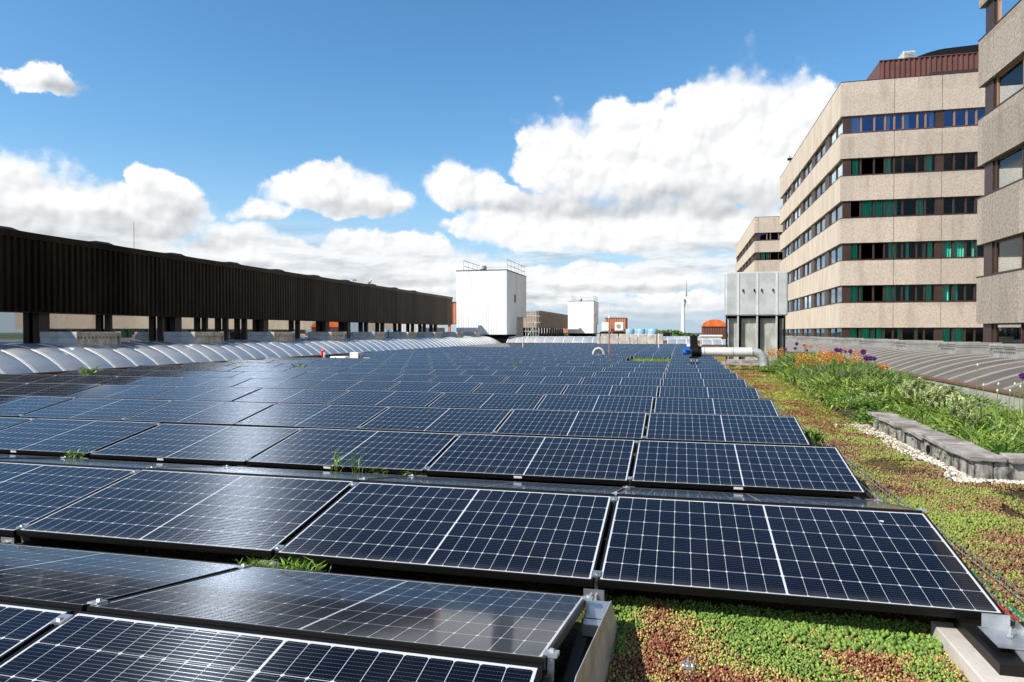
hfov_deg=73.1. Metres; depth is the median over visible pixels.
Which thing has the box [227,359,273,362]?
solar panel
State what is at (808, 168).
window
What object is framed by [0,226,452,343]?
clad hall
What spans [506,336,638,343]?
barrel vault
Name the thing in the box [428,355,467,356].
solar panel
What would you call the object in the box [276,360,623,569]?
mounting rail
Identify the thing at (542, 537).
solar panel
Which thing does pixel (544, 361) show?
solar panel
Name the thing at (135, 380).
solar panel
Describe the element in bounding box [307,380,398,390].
solar panel
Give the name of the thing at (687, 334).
wood
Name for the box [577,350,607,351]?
solar panel
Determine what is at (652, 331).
water tank
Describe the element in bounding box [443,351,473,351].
solar panel
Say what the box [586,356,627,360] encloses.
solar panel
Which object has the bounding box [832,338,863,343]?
roof vent
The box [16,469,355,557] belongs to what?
solar panel
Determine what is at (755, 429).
solar panel
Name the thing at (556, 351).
solar panel
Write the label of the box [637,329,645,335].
water tank
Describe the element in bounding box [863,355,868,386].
allium
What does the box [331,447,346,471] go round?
weed
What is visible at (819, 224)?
window
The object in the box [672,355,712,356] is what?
solar panel
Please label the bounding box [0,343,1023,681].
roof
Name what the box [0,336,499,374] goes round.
barrel vault
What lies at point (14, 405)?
solar panel
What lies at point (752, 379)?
path moss
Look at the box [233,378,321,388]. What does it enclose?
solar panel
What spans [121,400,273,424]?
solar panel
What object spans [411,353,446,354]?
solar panel
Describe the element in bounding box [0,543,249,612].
solar panel
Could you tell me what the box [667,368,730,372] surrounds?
solar panel
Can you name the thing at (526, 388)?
solar panel
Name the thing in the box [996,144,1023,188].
window
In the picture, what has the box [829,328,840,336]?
window
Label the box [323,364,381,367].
solar panel
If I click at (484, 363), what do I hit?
solar panel
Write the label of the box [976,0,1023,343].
office wing
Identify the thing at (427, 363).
solar panel
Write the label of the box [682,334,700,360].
duct fan
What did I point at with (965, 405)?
woolly spike
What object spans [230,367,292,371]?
solar panel
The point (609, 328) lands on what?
lightning rod
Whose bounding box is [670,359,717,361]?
solar panel
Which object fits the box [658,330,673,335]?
tree
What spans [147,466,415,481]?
solar panel
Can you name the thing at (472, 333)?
roof vent
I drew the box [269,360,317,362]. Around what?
solar panel
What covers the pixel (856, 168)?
window
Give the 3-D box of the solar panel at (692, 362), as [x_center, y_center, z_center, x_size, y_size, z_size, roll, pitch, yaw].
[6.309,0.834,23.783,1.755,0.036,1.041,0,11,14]
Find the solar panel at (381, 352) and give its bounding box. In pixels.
[365,351,397,352]
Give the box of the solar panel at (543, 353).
[528,352,562,353]
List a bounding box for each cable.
[760,398,1023,617]
[808,440,1019,621]
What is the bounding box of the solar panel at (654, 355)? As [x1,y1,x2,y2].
[634,353,671,358]
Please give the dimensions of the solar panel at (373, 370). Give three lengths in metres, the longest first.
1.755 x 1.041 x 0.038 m
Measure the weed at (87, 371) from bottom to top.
0.561 m
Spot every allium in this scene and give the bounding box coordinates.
[848,349,852,378]
[860,349,866,379]
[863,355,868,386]
[868,355,872,388]
[872,356,876,390]
[1018,372,1023,443]
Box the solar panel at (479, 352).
[461,352,494,353]
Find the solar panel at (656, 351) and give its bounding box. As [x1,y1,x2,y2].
[640,351,672,351]
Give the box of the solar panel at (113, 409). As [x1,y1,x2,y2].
[18,397,168,420]
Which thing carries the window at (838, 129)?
in the office wing at (881, 186)
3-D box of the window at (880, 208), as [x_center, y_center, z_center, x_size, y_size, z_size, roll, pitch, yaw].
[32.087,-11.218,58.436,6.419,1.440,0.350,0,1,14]
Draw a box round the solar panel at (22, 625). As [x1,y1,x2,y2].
[0,602,72,661]
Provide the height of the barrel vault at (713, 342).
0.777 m
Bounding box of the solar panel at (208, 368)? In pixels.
[178,366,239,370]
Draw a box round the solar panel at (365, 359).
[343,358,387,360]
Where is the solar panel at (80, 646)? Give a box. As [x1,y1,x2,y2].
[0,611,541,681]
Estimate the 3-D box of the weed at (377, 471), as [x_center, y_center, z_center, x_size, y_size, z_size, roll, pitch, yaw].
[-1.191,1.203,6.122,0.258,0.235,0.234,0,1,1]
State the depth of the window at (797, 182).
82.32 m
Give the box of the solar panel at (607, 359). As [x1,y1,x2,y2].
[578,358,622,360]
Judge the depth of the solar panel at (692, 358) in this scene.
28.54 m
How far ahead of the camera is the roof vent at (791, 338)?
49.82 m
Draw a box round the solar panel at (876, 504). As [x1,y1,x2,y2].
[617,487,926,511]
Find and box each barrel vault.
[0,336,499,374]
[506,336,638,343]
[663,336,700,343]
[667,339,689,343]
[701,339,727,346]
[785,340,1023,411]
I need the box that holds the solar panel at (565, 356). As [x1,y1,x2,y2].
[545,356,585,357]
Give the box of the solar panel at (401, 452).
[245,428,458,474]
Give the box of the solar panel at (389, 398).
[326,390,441,406]
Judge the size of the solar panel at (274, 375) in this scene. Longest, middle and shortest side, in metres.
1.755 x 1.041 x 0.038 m
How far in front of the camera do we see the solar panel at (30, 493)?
4.95 m
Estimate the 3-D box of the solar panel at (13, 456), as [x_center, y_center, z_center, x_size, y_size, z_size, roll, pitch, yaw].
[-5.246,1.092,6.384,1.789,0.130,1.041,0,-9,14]
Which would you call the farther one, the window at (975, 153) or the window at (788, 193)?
the window at (788, 193)
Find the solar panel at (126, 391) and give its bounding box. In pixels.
[64,385,176,398]
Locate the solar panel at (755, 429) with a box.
[642,413,810,445]
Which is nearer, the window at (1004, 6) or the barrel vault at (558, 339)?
the window at (1004, 6)
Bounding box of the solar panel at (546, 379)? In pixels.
[502,376,582,383]
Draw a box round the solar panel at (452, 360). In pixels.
[428,359,475,361]
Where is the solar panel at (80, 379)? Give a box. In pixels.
[30,375,115,383]
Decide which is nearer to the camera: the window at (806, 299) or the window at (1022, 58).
the window at (1022, 58)
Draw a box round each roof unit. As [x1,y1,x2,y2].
[600,323,610,335]
[612,322,625,335]
[898,50,914,58]
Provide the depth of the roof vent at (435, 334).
54.29 m
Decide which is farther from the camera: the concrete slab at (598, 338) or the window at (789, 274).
the window at (789, 274)
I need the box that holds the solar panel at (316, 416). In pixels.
[233,403,386,428]
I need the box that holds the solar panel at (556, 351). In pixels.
[538,351,569,352]
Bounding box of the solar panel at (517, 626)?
[86,566,593,681]
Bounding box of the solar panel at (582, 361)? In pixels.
[568,360,617,363]
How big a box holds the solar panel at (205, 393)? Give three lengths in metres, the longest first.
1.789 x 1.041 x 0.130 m
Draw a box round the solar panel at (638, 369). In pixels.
[604,367,665,373]
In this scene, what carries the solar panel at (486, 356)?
on the mounting rail
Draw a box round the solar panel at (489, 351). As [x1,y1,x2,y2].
[474,351,504,351]
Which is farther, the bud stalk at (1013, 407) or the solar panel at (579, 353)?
the solar panel at (579, 353)
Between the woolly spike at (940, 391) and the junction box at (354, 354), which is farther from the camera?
the junction box at (354, 354)
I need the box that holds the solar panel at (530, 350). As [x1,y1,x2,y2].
[515,350,545,350]
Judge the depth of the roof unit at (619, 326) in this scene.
94.20 m
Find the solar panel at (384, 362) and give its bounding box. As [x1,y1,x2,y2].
[358,361,408,364]
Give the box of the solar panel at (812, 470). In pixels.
[627,440,865,496]
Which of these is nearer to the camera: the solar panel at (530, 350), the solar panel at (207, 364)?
the solar panel at (207, 364)
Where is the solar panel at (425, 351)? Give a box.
[413,350,442,351]
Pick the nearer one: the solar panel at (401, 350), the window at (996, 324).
the window at (996, 324)
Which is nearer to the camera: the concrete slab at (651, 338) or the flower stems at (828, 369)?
the flower stems at (828, 369)
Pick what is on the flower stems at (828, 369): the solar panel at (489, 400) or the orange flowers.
the orange flowers
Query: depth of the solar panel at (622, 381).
15.42 m
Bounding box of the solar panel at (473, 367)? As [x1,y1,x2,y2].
[430,365,487,369]
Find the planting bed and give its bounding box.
[779,374,1020,447]
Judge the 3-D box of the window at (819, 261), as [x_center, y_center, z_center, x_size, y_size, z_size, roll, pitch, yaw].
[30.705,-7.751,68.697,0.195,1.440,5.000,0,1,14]
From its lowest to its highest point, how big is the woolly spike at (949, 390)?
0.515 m
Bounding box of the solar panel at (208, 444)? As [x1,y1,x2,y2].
[89,423,297,464]
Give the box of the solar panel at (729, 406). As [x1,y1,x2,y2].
[653,397,778,415]
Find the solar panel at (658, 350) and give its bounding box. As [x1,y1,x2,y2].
[643,350,673,351]
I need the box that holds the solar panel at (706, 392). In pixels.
[658,386,759,398]
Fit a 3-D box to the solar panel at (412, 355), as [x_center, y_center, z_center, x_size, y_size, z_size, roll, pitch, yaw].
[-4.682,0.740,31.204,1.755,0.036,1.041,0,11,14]
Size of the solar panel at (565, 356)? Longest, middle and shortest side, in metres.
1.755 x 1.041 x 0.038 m
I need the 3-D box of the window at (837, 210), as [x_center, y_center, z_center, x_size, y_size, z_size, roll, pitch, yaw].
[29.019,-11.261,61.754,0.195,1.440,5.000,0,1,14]
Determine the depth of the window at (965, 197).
56.97 m
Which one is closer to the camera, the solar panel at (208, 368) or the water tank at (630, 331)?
the solar panel at (208, 368)
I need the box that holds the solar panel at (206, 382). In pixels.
[160,377,249,386]
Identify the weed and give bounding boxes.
[61,449,88,458]
[76,365,100,374]
[233,555,276,566]
[269,554,331,572]
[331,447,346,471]
[341,446,365,471]
[364,466,388,473]
[803,429,813,439]
[807,429,830,445]
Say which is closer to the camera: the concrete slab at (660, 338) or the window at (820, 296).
the concrete slab at (660, 338)
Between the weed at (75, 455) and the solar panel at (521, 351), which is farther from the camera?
the solar panel at (521, 351)
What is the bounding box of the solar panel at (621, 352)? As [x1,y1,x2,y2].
[605,352,637,352]
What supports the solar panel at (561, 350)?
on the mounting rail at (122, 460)
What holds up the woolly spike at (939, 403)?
on the planting bed
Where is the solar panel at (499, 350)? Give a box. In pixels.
[485,350,514,350]
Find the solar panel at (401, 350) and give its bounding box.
[385,350,413,351]
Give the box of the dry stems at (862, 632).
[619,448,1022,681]
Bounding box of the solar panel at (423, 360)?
[386,358,431,361]
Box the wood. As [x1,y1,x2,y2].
[564,332,698,335]
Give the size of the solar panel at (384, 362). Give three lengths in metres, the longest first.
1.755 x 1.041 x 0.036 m
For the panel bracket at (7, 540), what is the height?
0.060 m
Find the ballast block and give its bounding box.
[931,618,1023,681]
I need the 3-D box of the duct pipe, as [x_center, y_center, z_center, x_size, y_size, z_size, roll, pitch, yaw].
[8.086,0.626,25.108,2.402,0.823,0.368,0,1,14]
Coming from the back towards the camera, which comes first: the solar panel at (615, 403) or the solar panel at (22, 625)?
the solar panel at (615, 403)
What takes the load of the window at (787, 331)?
in the office wing at (881, 186)
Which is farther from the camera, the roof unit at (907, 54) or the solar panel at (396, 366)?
the roof unit at (907, 54)
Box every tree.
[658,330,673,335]
[664,330,686,335]
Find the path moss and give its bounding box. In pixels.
[726,366,919,461]
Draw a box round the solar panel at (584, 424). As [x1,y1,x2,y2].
[492,409,646,439]
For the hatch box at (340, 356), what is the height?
0.217 m
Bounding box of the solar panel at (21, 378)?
[0,374,53,382]
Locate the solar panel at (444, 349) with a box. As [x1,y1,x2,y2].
[429,349,456,350]
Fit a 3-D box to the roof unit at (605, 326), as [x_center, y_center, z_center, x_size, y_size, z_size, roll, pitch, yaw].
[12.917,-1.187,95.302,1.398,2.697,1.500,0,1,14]
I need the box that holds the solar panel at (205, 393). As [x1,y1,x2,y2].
[145,386,258,400]
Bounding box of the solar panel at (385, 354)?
[372,353,412,356]
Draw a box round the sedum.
[605,414,1023,681]
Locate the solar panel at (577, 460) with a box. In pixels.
[422,433,635,484]
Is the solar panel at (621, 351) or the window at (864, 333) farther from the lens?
the window at (864, 333)
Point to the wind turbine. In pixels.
(684, 299)
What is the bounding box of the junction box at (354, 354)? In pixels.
[350,352,361,357]
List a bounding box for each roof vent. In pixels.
[40,332,120,345]
[164,332,223,342]
[247,332,294,340]
[308,332,346,339]
[353,332,385,338]
[389,332,417,337]
[418,332,442,336]
[443,332,463,336]
[464,332,480,335]
[785,336,797,339]
[797,336,814,340]
[812,337,838,342]
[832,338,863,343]
[859,339,897,346]
[893,340,942,349]
[937,342,1001,353]
[989,344,1023,358]
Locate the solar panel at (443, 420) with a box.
[356,406,510,433]
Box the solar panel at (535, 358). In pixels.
[533,357,577,359]
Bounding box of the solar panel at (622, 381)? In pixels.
[580,377,661,385]
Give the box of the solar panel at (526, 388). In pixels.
[472,383,566,393]
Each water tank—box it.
[626,329,634,336]
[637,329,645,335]
[647,329,657,342]
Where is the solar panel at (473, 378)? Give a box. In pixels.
[430,375,508,382]
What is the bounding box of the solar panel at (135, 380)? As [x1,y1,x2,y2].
[95,376,180,385]
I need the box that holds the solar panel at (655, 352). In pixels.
[638,352,672,353]
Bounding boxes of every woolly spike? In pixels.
[891,376,910,401]
[895,379,914,402]
[897,386,911,404]
[898,378,923,405]
[910,377,921,399]
[911,380,931,404]
[913,388,926,412]
[917,386,937,414]
[919,381,934,402]
[919,385,931,413]
[920,386,942,411]
[921,386,945,413]
[924,391,930,408]
[927,394,945,415]
[930,394,957,422]
[931,389,944,413]
[931,391,949,419]
[931,394,963,421]
[932,389,950,416]
[935,395,960,426]
[935,396,981,428]
[941,396,956,420]
[943,386,973,410]
[949,388,983,412]
[951,405,978,428]
[960,410,977,430]
[964,404,986,428]
[968,396,975,422]
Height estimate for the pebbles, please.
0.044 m
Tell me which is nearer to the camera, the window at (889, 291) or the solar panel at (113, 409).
the solar panel at (113, 409)
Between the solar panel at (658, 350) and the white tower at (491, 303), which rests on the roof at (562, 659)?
the white tower at (491, 303)
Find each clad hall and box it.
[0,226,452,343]
[523,311,567,336]
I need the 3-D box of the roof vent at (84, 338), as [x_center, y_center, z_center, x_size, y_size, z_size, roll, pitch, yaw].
[-14.338,-0.004,23.042,1.640,0.610,1.910,0,1,14]
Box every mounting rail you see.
[16,466,286,547]
[102,459,141,461]
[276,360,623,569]
[542,356,671,681]
[838,496,860,498]
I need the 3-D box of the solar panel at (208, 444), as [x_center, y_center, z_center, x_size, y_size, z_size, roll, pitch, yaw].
[-3.256,1.085,7.186,1.789,0.130,1.044,0,11,14]
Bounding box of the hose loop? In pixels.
[592,347,604,353]
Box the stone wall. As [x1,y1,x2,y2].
[868,412,1023,480]
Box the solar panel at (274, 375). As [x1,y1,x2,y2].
[230,371,305,378]
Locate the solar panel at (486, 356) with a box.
[466,355,505,356]
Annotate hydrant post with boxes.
[320,349,325,357]
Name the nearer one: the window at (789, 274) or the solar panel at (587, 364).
the solar panel at (587, 364)
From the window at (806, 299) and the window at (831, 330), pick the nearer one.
the window at (831, 330)
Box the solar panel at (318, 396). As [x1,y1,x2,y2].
[234,388,347,403]
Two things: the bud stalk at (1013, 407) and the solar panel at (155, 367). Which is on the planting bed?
the bud stalk at (1013, 407)
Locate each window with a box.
[760,252,779,259]
[766,232,782,239]
[785,215,790,229]
[785,244,790,256]
[785,329,789,335]
[786,187,790,200]
[788,272,790,282]
[793,298,799,310]
[793,329,799,335]
[794,174,800,190]
[794,206,799,220]
[794,236,799,250]
[794,267,799,280]
[803,295,810,308]
[803,328,810,335]
[804,159,811,177]
[804,193,811,210]
[804,227,810,243]
[804,261,810,275]
[815,253,824,270]
[815,291,824,306]
[815,328,823,336]
[816,142,824,163]
[816,179,824,198]
[816,216,824,234]
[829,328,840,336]
[830,161,841,185]
[830,202,841,224]
[830,244,841,263]
[830,286,841,303]
[831,118,842,144]
[850,284,933,301]
[850,327,933,339]
[851,111,934,132]
[851,154,934,174]
[851,198,933,217]
[851,241,933,259]
[942,327,1017,341]
[943,240,1017,257]
[943,284,975,300]
[944,107,984,126]
[944,152,1006,170]
[944,196,980,213]
[995,233,1023,272]
[995,323,1023,343]
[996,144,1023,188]
[997,55,1023,104]
[998,0,1018,20]
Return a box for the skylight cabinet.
[699,335,721,345]
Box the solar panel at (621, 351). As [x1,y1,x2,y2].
[608,350,639,351]
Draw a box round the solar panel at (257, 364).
[228,363,282,366]
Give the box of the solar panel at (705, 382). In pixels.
[662,378,746,386]
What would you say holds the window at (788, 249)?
in the office wing at (881, 186)
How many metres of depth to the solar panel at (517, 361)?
25.74 m
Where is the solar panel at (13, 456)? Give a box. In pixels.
[0,454,68,457]
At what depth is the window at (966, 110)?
56.87 m
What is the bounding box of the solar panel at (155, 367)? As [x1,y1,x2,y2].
[126,365,186,369]
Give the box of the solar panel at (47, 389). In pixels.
[0,383,101,396]
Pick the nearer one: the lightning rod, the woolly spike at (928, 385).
the woolly spike at (928, 385)
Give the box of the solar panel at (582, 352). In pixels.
[570,351,601,352]
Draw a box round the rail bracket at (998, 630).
[978,613,1023,661]
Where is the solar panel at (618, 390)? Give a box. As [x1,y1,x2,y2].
[562,384,658,396]
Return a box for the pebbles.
[835,422,1023,484]
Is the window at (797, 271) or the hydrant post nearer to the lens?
the hydrant post
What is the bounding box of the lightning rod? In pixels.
[608,304,609,353]
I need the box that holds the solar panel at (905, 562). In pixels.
[591,495,1005,619]
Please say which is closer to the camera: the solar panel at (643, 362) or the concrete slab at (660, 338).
the solar panel at (643, 362)
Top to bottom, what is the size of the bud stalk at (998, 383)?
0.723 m
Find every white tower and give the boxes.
[456,259,526,342]
[568,296,598,336]
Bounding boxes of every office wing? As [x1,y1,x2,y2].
[736,216,782,271]
[779,71,1022,343]
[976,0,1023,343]
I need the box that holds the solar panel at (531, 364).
[504,362,558,365]
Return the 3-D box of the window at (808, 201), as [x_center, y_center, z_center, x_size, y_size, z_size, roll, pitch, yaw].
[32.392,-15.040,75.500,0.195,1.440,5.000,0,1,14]
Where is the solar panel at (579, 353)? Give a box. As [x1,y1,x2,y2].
[563,353,598,353]
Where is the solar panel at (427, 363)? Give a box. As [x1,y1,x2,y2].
[404,361,456,364]
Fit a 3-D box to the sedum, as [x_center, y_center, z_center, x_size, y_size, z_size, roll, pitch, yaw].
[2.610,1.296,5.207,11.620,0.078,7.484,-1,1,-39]
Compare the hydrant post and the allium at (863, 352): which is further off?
the hydrant post
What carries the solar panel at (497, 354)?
on the mounting rail
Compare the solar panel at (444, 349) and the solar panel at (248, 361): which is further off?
the solar panel at (444, 349)
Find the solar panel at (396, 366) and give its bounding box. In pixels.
[376,364,433,368]
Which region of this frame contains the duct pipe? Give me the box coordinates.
[701,347,768,365]
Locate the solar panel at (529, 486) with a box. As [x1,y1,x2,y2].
[361,476,629,496]
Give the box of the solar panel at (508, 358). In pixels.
[491,357,533,359]
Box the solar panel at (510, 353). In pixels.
[493,352,527,353]
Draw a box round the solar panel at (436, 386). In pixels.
[387,381,480,391]
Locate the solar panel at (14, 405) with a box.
[0,395,76,416]
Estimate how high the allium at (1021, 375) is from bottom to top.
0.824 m
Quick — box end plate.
[574,600,617,681]
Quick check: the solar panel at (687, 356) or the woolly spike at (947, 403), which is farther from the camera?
the solar panel at (687, 356)
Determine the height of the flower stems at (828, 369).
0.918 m
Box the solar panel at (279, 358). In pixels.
[262,357,304,359]
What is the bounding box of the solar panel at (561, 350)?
[546,350,576,351]
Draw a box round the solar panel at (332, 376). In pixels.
[293,372,369,379]
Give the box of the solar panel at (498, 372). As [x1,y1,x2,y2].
[460,369,528,375]
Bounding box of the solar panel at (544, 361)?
[520,360,568,362]
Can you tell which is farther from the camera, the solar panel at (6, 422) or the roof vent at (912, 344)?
the roof vent at (912, 344)
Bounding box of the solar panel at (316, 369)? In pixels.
[283,367,347,372]
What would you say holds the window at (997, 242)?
in the office wing at (1000, 295)
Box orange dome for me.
[701,319,725,338]
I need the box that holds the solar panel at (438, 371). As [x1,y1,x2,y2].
[399,369,465,374]
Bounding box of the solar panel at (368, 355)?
[341,353,378,357]
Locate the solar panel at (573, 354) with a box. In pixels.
[554,354,592,355]
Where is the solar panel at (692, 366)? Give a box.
[668,364,725,367]
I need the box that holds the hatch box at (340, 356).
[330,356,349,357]
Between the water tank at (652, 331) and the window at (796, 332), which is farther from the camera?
the water tank at (652, 331)
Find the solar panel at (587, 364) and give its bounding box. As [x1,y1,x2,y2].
[557,363,611,366]
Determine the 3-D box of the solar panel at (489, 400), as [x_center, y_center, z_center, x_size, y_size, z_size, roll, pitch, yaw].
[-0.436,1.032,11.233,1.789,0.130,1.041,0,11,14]
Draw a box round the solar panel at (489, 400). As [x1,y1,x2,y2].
[427,392,543,408]
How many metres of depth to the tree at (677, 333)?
251.10 m
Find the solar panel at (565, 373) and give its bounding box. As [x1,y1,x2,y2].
[525,370,594,376]
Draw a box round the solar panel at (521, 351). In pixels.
[505,351,537,351]
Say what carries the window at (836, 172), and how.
in the office wing at (881, 186)
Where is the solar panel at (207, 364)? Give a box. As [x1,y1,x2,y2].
[181,362,233,365]
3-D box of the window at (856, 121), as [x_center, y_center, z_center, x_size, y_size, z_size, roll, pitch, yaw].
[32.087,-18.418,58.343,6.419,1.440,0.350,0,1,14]
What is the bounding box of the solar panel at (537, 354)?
[518,354,554,355]
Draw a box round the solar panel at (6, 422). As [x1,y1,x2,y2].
[0,417,30,429]
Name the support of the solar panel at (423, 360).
on the mounting rail
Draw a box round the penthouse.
[866,44,978,79]
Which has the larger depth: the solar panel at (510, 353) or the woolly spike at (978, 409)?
the solar panel at (510, 353)
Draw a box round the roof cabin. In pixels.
[605,318,627,333]
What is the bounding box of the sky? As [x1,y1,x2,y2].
[0,0,985,332]
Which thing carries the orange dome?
on the roof at (562, 659)
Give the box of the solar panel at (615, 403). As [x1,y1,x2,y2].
[536,394,653,412]
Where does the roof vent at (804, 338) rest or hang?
on the barrel vault at (954, 369)
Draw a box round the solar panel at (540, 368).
[485,366,544,370]
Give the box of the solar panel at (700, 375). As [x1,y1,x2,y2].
[665,372,737,378]
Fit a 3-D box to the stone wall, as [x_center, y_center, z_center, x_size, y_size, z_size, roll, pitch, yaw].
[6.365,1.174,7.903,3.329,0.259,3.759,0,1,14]
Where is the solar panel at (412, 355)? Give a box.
[393,354,429,356]
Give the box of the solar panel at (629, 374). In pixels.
[593,371,663,379]
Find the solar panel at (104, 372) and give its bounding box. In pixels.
[58,369,128,375]
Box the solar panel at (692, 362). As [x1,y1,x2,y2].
[669,361,721,364]
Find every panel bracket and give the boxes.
[1,537,14,543]
[260,560,275,567]
[583,588,603,600]
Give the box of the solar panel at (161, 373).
[113,370,184,376]
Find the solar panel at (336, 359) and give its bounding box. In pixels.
[303,358,346,360]
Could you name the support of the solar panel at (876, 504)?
on the mounting rail at (848, 497)
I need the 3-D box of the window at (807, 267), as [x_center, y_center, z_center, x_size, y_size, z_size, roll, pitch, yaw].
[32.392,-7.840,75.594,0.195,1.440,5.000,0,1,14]
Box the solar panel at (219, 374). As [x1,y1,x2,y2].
[170,371,242,377]
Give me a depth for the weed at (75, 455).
6.88 m
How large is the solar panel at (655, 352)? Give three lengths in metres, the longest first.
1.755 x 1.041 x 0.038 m
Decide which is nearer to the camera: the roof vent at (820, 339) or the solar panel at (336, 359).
the solar panel at (336, 359)
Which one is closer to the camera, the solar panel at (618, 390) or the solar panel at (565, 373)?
the solar panel at (618, 390)
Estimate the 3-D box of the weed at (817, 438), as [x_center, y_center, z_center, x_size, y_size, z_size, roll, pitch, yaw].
[3.621,1.163,8.181,0.358,0.262,0.332,1,1,41]
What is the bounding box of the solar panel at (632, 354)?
[599,353,634,357]
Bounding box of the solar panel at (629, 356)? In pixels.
[593,354,631,358]
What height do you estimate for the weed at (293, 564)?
0.199 m
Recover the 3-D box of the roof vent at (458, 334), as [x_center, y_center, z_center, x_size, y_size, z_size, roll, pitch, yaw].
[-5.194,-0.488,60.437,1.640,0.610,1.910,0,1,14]
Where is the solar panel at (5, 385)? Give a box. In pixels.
[0,382,24,390]
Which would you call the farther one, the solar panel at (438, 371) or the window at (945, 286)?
the window at (945, 286)
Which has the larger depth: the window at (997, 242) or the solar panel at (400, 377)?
the window at (997, 242)
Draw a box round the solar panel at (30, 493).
[0,461,138,536]
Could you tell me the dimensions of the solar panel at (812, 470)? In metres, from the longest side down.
1.789 x 1.044 x 0.130 m
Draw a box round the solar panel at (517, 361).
[474,360,521,362]
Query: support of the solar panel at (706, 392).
on the mounting rail at (581, 645)
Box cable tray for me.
[731,370,1023,621]
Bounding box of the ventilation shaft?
[721,271,787,366]
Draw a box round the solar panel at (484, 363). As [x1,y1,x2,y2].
[454,362,506,365]
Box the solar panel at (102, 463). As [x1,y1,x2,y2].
[0,458,227,469]
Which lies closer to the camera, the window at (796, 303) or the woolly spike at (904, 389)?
the woolly spike at (904, 389)
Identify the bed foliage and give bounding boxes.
[736,351,1023,459]
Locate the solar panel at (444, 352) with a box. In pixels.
[428,352,460,352]
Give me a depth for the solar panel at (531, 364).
23.06 m
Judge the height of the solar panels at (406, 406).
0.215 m
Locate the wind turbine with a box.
[680,280,689,332]
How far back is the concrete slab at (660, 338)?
62.50 m
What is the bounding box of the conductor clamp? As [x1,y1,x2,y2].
[681,657,696,679]
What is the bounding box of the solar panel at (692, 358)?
[671,357,714,358]
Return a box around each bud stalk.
[976,364,978,432]
[982,383,984,425]
[997,382,999,435]
[1008,389,1010,441]
[1013,382,1015,433]
[1019,385,1021,445]
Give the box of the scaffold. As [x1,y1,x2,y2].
[524,310,539,335]
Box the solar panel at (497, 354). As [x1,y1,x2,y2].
[481,353,517,354]
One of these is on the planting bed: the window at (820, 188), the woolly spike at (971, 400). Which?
the woolly spike at (971, 400)
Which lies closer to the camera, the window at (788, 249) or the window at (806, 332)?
the window at (806, 332)
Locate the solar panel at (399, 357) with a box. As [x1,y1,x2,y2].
[370,356,410,358]
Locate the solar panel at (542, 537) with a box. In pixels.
[273,481,611,586]
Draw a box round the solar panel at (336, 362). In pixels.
[314,361,361,363]
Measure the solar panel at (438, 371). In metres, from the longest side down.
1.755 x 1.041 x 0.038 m
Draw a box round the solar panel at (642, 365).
[611,364,667,369]
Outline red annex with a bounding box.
[448,302,455,331]
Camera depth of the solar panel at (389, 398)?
11.68 m
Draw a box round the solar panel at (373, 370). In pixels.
[340,368,405,373]
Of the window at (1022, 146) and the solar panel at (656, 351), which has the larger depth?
the solar panel at (656, 351)
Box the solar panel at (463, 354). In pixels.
[446,353,480,354]
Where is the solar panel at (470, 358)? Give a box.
[449,357,491,358]
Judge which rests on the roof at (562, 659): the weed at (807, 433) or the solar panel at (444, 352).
the weed at (807, 433)
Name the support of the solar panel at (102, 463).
on the mounting rail at (47, 542)
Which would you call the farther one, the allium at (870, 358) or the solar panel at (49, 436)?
the allium at (870, 358)
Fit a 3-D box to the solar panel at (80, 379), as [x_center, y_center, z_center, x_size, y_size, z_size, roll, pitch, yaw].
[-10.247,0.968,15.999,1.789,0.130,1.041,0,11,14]
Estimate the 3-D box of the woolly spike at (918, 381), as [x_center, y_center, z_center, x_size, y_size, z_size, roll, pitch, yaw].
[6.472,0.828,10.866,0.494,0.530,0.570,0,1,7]
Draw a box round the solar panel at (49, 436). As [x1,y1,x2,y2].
[0,418,161,456]
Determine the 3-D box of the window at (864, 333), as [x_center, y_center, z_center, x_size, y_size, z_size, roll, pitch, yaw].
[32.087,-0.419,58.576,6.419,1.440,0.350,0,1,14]
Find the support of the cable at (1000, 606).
in the cable tray
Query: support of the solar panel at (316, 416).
on the mounting rail at (122, 460)
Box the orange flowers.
[766,343,888,369]
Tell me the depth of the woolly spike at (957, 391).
9.10 m
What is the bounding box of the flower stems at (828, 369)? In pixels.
[768,345,887,387]
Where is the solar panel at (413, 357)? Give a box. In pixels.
[408,356,450,358]
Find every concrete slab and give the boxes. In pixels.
[597,334,599,343]
[601,334,617,343]
[619,334,629,343]
[631,334,637,343]
[639,334,646,343]
[648,334,655,343]
[657,334,662,343]
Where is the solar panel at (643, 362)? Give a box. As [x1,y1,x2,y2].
[618,361,668,363]
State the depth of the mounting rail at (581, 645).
2.83 m
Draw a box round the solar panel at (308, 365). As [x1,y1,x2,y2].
[275,363,329,366]
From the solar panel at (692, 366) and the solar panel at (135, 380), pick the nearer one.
the solar panel at (135, 380)
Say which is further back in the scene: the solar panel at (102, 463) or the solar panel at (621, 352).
the solar panel at (621, 352)
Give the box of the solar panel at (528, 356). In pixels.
[506,356,544,357]
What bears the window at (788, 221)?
in the office wing at (881, 186)
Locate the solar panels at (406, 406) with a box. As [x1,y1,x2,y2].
[0,343,825,446]
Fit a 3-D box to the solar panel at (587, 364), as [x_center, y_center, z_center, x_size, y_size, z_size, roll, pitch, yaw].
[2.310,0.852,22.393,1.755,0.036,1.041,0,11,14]
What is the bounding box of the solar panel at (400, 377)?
[360,373,436,380]
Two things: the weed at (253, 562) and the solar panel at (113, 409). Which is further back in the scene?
the solar panel at (113, 409)
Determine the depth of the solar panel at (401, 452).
6.66 m
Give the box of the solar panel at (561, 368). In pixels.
[543,366,604,370]

